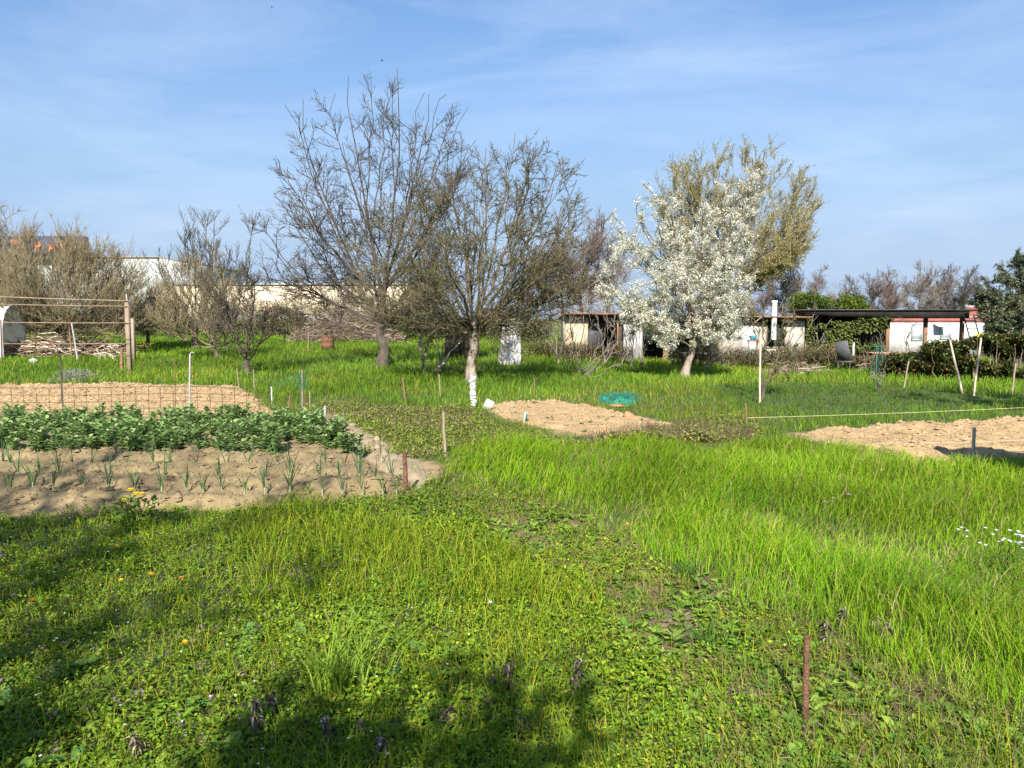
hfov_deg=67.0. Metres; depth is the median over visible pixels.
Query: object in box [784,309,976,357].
canopy
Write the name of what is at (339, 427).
bean plant
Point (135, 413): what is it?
bean plant
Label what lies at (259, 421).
bean plant
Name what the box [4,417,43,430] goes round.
bean plant
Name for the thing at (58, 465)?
leek plant
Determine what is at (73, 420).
bean plant
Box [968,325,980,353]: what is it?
door
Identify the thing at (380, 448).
leek plant
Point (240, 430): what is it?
bean plant
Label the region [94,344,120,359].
branch
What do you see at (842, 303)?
laurel bush
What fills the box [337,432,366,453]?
bean plant
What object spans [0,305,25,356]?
tunnel shelter
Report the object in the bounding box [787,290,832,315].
laurel bush
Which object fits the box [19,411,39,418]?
bean plant
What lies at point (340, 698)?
ground cover
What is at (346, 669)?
grass tuft
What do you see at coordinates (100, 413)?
bean plant
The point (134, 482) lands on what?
leek plant
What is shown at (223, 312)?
fruit tree
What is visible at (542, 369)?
lawn grass
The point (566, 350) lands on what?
branch
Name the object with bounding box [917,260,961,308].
bare tree
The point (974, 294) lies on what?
bare tree
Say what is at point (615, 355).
scrub
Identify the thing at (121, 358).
post
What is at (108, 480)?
leek plant
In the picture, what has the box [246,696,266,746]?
dead stalk
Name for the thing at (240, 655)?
wild flowers
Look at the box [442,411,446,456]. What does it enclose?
stake
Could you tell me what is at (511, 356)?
metal sheet
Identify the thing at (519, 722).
dead stalk
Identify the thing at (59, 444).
leek plant
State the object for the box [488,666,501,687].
dead stalk
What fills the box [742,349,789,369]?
scrub
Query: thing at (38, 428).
bean plant
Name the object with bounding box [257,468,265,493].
leek plant
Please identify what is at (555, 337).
sapling
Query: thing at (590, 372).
sapling
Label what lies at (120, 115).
sky
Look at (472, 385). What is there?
wrapped post
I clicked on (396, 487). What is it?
leek plant
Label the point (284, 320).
bush
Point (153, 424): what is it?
bean plant
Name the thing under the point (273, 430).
bean plant
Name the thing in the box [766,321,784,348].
window
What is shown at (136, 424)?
bean plant
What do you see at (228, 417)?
bean plant
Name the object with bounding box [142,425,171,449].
bean plant
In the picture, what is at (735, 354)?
scrub
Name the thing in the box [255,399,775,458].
weeds
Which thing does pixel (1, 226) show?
fruit tree
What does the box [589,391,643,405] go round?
netting
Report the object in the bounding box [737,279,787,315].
bare tree
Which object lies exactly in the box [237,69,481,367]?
fruit tree
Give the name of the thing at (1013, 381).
stake
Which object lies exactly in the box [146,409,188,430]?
bean plant
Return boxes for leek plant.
[1,444,8,460]
[3,439,13,462]
[4,470,15,487]
[8,446,26,472]
[20,463,40,486]
[30,433,48,452]
[36,454,46,473]
[49,444,71,472]
[52,466,59,489]
[53,432,66,448]
[77,470,83,487]
[95,462,114,485]
[107,436,116,452]
[109,455,114,471]
[126,469,140,490]
[142,436,148,450]
[146,439,153,461]
[154,462,166,491]
[164,445,176,473]
[165,442,170,461]
[181,464,190,489]
[196,472,209,492]
[213,440,233,462]
[213,462,231,490]
[214,455,220,474]
[234,438,255,462]
[237,469,253,493]
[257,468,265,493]
[261,458,273,476]
[271,440,282,463]
[281,443,302,476]
[281,464,299,491]
[312,450,326,474]
[317,468,328,494]
[318,437,326,462]
[331,469,345,495]
[333,454,346,477]
[349,444,368,474]
[356,468,366,494]
[372,461,380,476]
[374,434,381,462]
[376,475,387,496]
[384,445,398,475]
[390,473,403,497]
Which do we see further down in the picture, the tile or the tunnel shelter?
the tile
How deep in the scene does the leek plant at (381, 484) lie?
6.82 m
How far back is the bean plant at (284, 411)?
10.53 m
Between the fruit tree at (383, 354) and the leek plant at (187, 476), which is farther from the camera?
the fruit tree at (383, 354)
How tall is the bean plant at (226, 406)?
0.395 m
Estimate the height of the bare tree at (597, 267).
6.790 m
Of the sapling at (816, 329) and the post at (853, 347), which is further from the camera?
the sapling at (816, 329)
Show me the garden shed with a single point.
(593, 339)
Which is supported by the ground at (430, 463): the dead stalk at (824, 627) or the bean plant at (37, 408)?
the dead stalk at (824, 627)
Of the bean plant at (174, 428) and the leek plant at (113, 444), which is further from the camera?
the bean plant at (174, 428)
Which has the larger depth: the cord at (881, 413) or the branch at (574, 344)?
the branch at (574, 344)
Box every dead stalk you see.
[124,732,152,757]
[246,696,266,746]
[264,692,279,714]
[320,715,335,746]
[352,718,368,736]
[370,726,390,767]
[435,705,456,723]
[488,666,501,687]
[502,659,514,689]
[514,709,530,737]
[569,653,586,693]
[818,619,833,645]
[836,607,848,633]
[871,617,884,639]
[877,622,893,643]
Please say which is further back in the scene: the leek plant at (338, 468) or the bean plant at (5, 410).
the bean plant at (5, 410)
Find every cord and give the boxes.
[755,407,1023,417]
[876,440,1017,443]
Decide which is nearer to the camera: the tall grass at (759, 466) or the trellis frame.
the tall grass at (759, 466)
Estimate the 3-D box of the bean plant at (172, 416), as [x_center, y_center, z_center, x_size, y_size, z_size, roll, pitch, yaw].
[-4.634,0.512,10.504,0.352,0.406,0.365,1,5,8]
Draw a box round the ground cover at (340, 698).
[0,426,1023,767]
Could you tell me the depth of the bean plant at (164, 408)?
11.01 m
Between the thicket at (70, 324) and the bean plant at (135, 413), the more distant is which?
the thicket at (70, 324)
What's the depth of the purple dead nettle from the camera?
3.58 m
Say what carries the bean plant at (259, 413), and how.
on the soil bed at (22, 495)
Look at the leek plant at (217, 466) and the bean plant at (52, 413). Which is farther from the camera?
the bean plant at (52, 413)
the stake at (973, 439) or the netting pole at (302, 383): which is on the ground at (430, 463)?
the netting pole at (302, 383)
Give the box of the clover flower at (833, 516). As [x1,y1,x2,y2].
[831,497,834,537]
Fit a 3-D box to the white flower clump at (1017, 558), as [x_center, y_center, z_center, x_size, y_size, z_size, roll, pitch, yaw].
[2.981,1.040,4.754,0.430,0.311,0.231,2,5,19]
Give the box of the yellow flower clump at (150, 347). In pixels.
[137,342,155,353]
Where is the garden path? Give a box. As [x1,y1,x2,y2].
[292,410,430,486]
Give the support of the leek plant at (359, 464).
on the soil bed at (22, 495)
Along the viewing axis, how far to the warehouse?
95.49 m
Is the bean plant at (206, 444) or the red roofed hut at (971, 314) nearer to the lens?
the bean plant at (206, 444)
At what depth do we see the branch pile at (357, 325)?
35.84 m
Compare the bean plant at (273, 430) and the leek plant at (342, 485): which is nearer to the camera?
the leek plant at (342, 485)
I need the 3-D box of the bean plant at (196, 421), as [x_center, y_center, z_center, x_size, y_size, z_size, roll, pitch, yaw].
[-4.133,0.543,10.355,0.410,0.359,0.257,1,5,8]
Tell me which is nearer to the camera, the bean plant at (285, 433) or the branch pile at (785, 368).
the bean plant at (285, 433)
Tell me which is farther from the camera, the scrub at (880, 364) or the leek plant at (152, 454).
the scrub at (880, 364)
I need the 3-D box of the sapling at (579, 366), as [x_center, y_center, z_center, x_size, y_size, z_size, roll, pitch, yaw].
[2.073,-1.550,21.141,1.645,2.878,0.804,1,5,11]
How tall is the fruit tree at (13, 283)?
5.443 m
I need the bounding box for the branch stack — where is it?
[4,326,144,357]
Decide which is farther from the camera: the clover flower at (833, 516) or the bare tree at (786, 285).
the bare tree at (786, 285)
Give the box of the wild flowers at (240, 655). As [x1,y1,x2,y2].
[2,473,453,767]
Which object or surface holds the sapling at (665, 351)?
on the ground at (430, 463)
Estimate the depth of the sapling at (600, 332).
26.27 m
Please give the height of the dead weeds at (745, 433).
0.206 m
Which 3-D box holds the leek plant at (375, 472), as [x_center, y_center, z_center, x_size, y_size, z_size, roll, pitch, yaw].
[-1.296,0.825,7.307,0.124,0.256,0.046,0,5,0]
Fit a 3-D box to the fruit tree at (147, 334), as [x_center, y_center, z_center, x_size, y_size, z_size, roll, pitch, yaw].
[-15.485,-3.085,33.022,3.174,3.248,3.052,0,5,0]
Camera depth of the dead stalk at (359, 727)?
2.94 m
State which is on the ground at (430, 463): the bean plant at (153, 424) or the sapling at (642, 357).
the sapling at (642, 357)
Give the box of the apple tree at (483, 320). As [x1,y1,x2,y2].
[335,128,598,383]
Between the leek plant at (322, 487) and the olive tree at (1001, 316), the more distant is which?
the olive tree at (1001, 316)
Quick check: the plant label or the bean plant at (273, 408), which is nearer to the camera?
the bean plant at (273, 408)
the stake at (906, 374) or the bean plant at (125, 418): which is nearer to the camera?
the bean plant at (125, 418)
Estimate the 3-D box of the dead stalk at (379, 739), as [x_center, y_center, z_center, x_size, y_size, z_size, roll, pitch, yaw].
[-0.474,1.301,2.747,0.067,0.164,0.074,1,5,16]
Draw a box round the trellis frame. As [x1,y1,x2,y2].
[0,294,135,372]
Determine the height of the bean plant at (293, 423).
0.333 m
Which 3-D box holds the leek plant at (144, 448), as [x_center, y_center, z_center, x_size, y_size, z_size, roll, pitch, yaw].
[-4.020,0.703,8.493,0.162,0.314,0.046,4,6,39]
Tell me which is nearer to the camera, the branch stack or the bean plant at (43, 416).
the bean plant at (43, 416)
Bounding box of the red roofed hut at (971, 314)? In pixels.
[964,305,1009,356]
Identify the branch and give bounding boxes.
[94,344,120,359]
[433,340,461,372]
[560,324,578,369]
[565,322,582,371]
[703,306,772,369]
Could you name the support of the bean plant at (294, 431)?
on the soil bed at (22, 495)
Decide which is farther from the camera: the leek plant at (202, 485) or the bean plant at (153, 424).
the bean plant at (153, 424)
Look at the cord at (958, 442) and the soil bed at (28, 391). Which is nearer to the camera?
the cord at (958, 442)
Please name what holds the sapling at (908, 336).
on the ground at (430, 463)
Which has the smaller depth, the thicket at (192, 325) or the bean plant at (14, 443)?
the bean plant at (14, 443)
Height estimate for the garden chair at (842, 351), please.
1.110 m
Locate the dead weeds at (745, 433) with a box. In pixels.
[581,414,767,443]
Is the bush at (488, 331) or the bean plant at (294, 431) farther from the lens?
the bush at (488, 331)
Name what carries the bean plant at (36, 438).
on the soil bed at (22, 495)
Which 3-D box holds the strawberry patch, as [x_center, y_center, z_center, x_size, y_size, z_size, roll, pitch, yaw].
[1.897,0.666,9.905,1.278,0.168,0.404,0,5,0]
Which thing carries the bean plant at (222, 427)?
on the soil bed at (22, 495)
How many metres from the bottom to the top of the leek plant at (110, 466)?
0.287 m
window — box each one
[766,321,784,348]
[911,324,922,340]
[939,324,951,338]
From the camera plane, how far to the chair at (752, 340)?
26.87 m
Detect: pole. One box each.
[0,320,2,361]
[35,324,36,358]
[67,312,71,355]
[71,323,77,359]
[266,369,309,412]
[759,333,760,402]
[949,340,962,393]
[973,338,981,395]
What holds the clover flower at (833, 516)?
on the ground at (430, 463)
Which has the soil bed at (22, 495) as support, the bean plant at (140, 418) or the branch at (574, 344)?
the bean plant at (140, 418)
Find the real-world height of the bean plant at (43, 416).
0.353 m
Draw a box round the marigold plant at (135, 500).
[66,488,175,524]
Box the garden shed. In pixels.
[558,307,811,361]
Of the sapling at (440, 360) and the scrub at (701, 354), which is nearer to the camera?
the sapling at (440, 360)
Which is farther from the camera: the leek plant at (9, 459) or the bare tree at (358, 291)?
the bare tree at (358, 291)
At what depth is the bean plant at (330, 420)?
10.45 m
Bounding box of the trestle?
[869,346,885,374]
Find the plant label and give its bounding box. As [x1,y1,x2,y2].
[482,399,494,410]
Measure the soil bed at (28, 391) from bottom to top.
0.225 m
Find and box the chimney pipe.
[771,300,777,339]
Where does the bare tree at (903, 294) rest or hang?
on the ground at (430, 463)
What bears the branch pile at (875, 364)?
on the ground at (430, 463)
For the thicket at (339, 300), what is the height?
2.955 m
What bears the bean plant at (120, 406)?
on the soil bed at (22, 495)
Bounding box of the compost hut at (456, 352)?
[443,317,478,359]
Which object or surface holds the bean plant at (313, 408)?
on the soil bed at (22, 495)
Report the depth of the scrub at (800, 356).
25.40 m
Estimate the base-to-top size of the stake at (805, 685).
0.474 m
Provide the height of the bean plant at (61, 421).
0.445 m
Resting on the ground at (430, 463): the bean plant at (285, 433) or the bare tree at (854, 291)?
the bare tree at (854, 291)
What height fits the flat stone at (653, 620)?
0.045 m
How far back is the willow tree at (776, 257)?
44.46 m
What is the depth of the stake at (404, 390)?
14.29 m
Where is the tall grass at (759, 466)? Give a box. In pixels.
[440,426,1023,719]
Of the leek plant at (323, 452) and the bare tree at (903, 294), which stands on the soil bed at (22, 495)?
the leek plant at (323, 452)
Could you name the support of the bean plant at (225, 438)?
on the soil bed at (22, 495)
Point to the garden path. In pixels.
(417, 475)
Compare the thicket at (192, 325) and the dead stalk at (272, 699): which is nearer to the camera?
the dead stalk at (272, 699)
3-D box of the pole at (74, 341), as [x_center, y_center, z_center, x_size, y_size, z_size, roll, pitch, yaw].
[-13.943,-1.246,24.689,0.219,1.393,0.062,0,5,0]
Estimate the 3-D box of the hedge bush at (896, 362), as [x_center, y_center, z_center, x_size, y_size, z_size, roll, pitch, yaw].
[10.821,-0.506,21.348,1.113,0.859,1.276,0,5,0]
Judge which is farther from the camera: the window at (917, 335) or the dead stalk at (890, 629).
the window at (917, 335)
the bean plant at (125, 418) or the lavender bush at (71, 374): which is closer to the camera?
the bean plant at (125, 418)
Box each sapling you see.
[412,266,437,372]
[430,294,455,367]
[539,304,581,362]
[560,275,616,374]
[584,317,628,377]
[593,298,630,363]
[621,312,637,365]
[630,322,653,371]
[659,297,680,360]
[739,295,802,396]
[778,301,792,315]
[793,302,840,349]
[870,354,891,390]
[876,315,929,354]
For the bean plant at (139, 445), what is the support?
on the soil bed at (22, 495)
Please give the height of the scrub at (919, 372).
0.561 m
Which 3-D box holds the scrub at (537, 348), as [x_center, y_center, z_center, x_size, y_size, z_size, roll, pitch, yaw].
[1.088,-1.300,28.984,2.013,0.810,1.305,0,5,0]
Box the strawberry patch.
[609,428,709,443]
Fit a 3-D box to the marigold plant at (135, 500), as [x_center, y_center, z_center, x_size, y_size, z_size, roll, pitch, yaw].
[-3.020,0.954,6.041,0.728,0.291,0.528,0,5,0]
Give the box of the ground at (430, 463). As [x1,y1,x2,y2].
[0,319,1023,767]
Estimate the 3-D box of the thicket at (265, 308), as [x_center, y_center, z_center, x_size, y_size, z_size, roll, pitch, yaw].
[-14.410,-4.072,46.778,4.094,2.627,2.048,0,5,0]
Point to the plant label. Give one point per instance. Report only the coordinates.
(488, 404)
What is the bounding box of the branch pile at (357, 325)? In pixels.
[281,307,410,343]
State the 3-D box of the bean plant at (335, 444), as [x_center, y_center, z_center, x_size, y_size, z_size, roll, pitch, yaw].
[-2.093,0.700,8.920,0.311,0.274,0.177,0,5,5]
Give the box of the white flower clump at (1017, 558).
[957,527,1023,578]
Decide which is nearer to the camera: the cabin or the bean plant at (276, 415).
the bean plant at (276, 415)
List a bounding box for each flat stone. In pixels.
[536,544,573,552]
[636,608,700,626]
[667,631,719,647]
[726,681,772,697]
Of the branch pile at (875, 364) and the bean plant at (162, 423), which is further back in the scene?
the branch pile at (875, 364)
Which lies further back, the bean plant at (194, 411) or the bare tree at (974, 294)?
the bare tree at (974, 294)
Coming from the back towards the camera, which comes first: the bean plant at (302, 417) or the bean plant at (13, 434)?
the bean plant at (302, 417)
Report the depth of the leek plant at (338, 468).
7.32 m
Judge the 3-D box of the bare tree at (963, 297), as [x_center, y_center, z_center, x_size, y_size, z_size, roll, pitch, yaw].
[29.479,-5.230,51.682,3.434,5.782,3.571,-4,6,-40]
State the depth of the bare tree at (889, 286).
51.47 m
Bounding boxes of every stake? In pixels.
[175,356,175,407]
[402,378,405,404]
[402,451,407,490]
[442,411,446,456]
[745,403,747,424]
[802,634,809,720]
[903,361,909,387]
[971,427,975,459]
[1012,363,1016,393]
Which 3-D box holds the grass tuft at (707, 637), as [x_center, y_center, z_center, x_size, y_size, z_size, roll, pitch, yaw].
[0.957,1.218,3.770,0.329,0.137,0.273,-3,6,-30]
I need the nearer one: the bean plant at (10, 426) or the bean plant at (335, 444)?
the bean plant at (335, 444)
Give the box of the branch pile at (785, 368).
[752,360,835,374]
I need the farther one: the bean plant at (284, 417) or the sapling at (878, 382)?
the sapling at (878, 382)
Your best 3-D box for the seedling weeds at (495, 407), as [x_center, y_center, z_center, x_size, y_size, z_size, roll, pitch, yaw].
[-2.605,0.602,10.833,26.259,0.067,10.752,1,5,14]
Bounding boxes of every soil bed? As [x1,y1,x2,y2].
[0,381,272,421]
[0,419,417,520]
[490,399,674,436]
[786,415,1023,464]
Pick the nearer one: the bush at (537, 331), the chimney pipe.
the chimney pipe
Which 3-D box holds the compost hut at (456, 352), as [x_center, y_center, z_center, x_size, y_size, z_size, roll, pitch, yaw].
[-1.711,-1.552,26.815,1.300,1.516,1.098,0,5,0]
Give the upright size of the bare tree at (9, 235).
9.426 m
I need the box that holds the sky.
[0,0,1023,318]
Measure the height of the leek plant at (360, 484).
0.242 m
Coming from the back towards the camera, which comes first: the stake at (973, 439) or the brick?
the brick
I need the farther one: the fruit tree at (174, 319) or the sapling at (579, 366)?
the fruit tree at (174, 319)
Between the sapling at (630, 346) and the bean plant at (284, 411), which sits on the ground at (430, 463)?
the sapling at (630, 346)
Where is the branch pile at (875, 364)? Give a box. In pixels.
[856,347,914,374]
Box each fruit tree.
[0,208,171,349]
[0,215,45,281]
[109,276,177,346]
[141,206,247,347]
[143,236,243,358]
[191,205,284,374]
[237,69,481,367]
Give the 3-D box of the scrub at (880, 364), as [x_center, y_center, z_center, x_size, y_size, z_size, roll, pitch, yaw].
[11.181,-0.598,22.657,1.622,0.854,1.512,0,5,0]
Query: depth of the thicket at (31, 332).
45.68 m
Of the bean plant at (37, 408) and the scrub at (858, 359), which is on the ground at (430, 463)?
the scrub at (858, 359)
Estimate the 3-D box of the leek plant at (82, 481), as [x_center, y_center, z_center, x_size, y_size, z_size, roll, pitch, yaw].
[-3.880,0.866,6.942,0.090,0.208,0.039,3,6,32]
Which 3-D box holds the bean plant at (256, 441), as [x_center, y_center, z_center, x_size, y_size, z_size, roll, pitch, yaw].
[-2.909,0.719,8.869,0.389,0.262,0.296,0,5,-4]
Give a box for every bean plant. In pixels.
[0,402,25,421]
[0,407,34,424]
[0,416,30,440]
[0,423,17,448]
[1,417,30,439]
[1,436,34,449]
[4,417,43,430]
[9,404,42,417]
[15,415,50,440]
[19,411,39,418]
[23,427,47,449]
[29,412,47,426]
[32,428,62,451]
[33,411,59,421]
[34,422,67,431]
[38,407,70,424]
[47,410,87,434]
[49,434,92,449]
[51,422,76,441]
[55,417,77,428]
[62,425,93,439]
[65,406,89,419]
[69,414,93,434]
[74,415,107,442]
[76,407,97,422]
[77,435,102,449]
[82,409,98,421]
[91,402,121,420]
[92,421,122,446]
[98,415,129,440]
[103,420,143,440]
[112,406,139,425]
[113,400,136,420]
[113,427,138,451]
[115,408,157,425]
[124,432,145,450]
[128,415,152,441]
[135,419,164,433]
[137,415,159,428]
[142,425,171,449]
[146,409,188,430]
[148,419,171,431]
[152,426,179,442]
[157,406,181,427]
[157,421,192,442]
[162,404,182,417]
[169,428,197,449]
[173,403,196,420]
[177,415,203,432]
[179,422,208,443]
[187,412,208,427]
[190,412,211,428]
[191,408,202,419]
[193,432,218,449]
[199,405,225,429]
[199,418,218,435]
[209,431,230,450]
[216,417,237,439]
[218,412,250,434]
[219,432,247,451]
[222,404,239,420]
[228,421,245,443]
[230,402,252,420]
[237,417,269,434]
[239,435,270,450]
[244,421,275,441]
[247,415,261,429]
[248,409,280,427]
[254,411,273,425]
[256,425,277,438]
[261,426,285,453]
[267,422,302,439]
[270,407,291,424]
[271,404,292,414]
[276,412,297,430]
[285,415,302,434]
[290,421,317,443]
[295,407,321,435]
[301,404,326,425]
[304,419,336,442]
[305,424,332,443]
[307,416,320,425]
[318,412,343,425]
[320,413,344,428]
[320,433,341,448]
[328,417,350,442]
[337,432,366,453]
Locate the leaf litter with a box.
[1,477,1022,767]
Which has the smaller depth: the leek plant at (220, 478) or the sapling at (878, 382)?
the leek plant at (220, 478)
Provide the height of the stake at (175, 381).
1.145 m
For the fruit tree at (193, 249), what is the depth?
31.09 m
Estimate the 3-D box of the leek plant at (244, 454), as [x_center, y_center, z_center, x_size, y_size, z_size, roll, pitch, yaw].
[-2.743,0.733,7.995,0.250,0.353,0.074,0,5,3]
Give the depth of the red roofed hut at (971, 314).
37.31 m
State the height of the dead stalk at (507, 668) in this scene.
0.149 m
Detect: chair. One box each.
[747,335,757,365]
[834,341,857,369]
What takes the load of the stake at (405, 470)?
on the soil bed at (22, 495)
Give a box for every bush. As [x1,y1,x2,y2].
[48,367,112,382]
[256,305,302,335]
[345,310,407,337]
[392,307,439,337]
[425,312,474,338]
[469,310,522,340]
[521,316,554,341]
[546,276,623,342]
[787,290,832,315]
[813,287,858,314]
[836,288,869,308]
[883,350,921,378]
[916,338,970,380]
[953,331,1019,380]
[995,330,1023,379]
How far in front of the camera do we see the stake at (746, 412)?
11.34 m
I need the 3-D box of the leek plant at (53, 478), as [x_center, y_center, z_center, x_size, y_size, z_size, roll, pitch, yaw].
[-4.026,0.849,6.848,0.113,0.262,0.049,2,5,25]
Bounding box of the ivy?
[804,313,894,363]
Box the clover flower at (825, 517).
[823,501,826,543]
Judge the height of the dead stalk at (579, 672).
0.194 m
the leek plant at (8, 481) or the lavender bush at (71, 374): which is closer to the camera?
the leek plant at (8, 481)
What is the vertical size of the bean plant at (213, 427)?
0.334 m
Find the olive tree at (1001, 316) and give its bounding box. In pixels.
[966,246,1023,367]
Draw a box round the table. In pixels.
[867,352,902,356]
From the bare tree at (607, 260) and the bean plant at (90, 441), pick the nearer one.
the bean plant at (90, 441)
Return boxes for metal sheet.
[498,319,520,364]
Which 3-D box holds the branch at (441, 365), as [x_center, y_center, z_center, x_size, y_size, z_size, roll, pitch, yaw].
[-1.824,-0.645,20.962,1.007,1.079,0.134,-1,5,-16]
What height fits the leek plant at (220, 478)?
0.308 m
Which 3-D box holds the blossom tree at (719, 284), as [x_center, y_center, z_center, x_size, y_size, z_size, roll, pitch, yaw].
[4.582,-3.056,21.212,4.869,6.042,4.626,0,5,0]
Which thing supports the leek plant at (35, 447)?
on the soil bed at (22, 495)
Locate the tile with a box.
[609,404,624,406]
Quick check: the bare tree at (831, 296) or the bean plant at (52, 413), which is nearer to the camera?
the bean plant at (52, 413)
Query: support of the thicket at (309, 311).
on the ground at (430, 463)
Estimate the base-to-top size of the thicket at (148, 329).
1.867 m
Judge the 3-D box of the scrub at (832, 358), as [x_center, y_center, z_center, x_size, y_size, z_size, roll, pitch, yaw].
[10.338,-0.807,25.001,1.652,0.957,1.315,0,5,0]
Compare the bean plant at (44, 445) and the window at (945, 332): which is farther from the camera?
the window at (945, 332)
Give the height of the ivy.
2.143 m
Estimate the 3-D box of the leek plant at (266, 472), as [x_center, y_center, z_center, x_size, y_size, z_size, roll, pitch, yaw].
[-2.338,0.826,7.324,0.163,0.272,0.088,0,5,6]
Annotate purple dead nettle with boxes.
[0,401,753,754]
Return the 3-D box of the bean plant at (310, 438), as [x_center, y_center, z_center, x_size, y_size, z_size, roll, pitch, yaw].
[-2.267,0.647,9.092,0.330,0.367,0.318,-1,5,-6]
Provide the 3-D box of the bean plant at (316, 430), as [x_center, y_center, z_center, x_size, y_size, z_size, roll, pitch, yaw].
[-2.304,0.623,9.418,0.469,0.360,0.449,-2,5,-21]
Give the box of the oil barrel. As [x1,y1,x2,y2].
[321,336,333,349]
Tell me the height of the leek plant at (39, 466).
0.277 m
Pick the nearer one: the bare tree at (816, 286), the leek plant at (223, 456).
the leek plant at (223, 456)
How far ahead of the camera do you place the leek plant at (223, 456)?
7.89 m
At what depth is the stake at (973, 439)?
8.63 m
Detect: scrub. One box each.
[521,339,565,357]
[552,341,599,360]
[587,343,635,361]
[664,344,721,366]
[707,344,758,368]
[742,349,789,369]
[773,343,823,367]
[805,345,855,369]
[842,353,881,370]
[863,350,920,373]
[913,358,934,378]
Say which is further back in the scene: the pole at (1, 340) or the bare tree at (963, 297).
the bare tree at (963, 297)
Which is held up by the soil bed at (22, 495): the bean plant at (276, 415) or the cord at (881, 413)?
the bean plant at (276, 415)
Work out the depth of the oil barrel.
30.52 m
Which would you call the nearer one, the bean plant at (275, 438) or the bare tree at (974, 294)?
the bean plant at (275, 438)
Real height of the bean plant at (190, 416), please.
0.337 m
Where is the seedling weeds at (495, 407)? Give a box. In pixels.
[26,385,990,505]
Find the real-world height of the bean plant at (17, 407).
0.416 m
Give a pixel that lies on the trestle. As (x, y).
(878, 358)
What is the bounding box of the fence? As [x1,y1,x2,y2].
[0,352,258,414]
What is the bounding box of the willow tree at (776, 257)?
[641,132,828,306]
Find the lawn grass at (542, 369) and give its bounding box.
[0,328,1023,469]
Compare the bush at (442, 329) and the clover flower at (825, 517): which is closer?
the clover flower at (825, 517)
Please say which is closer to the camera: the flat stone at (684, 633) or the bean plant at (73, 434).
the flat stone at (684, 633)
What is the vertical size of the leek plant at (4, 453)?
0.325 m
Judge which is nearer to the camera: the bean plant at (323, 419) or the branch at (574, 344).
the bean plant at (323, 419)
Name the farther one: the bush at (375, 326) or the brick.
the bush at (375, 326)
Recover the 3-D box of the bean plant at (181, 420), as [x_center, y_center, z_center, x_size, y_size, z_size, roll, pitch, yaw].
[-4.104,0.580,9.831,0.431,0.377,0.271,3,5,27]
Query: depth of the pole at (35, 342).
25.81 m
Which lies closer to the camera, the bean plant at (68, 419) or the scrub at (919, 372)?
the bean plant at (68, 419)
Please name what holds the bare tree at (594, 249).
on the ground at (430, 463)
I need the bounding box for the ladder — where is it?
[963,315,986,362]
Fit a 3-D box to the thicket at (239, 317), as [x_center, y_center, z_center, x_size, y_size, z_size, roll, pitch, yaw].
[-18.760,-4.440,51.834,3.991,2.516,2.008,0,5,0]
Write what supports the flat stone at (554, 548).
on the ground at (430, 463)
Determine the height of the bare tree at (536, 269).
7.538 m
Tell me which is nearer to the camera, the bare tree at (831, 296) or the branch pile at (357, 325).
the branch pile at (357, 325)
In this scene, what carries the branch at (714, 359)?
on the ground at (430, 463)
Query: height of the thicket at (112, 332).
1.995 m
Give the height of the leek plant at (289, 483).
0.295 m
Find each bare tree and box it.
[0,200,42,276]
[337,269,377,311]
[515,238,568,334]
[534,235,602,341]
[546,206,626,312]
[580,223,638,312]
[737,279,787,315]
[758,268,805,315]
[780,259,829,315]
[823,276,857,304]
[835,273,887,308]
[859,267,908,308]
[877,272,910,308]
[899,260,944,308]
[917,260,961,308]
[927,264,983,308]
[954,271,1003,307]
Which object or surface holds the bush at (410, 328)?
on the ground at (430, 463)
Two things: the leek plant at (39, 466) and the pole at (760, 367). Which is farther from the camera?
the pole at (760, 367)
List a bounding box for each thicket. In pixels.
[24,320,38,335]
[39,313,91,335]
[74,312,137,336]
[122,318,165,334]
[165,314,208,334]
[207,305,257,333]
[242,295,305,335]
[278,291,349,335]
[317,290,377,334]
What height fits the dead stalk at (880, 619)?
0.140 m
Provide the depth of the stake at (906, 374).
17.76 m
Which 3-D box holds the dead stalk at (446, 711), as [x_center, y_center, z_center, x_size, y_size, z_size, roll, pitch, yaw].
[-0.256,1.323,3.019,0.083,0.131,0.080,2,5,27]
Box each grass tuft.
[231,596,452,708]
[667,555,709,581]
[675,615,733,648]
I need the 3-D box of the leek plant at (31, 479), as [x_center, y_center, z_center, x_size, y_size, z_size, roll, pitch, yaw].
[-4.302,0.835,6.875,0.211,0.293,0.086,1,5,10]
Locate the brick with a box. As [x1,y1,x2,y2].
[623,411,635,417]
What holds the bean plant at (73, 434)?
on the soil bed at (22, 495)
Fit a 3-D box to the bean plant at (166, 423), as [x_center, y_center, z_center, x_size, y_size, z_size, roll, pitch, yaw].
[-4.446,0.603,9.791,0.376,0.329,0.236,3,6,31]
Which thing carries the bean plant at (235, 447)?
on the soil bed at (22, 495)
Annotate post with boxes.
[120,349,123,369]
[469,375,476,405]
[851,342,854,367]
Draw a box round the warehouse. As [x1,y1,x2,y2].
[0,236,419,321]
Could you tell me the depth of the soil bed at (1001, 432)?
10.04 m
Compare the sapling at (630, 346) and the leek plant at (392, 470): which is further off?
the sapling at (630, 346)
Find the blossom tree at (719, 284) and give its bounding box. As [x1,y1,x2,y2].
[593,162,772,376]
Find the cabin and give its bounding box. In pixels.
[889,317,988,355]
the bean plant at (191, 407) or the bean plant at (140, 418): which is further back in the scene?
the bean plant at (191, 407)
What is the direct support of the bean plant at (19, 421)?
on the soil bed at (22, 495)

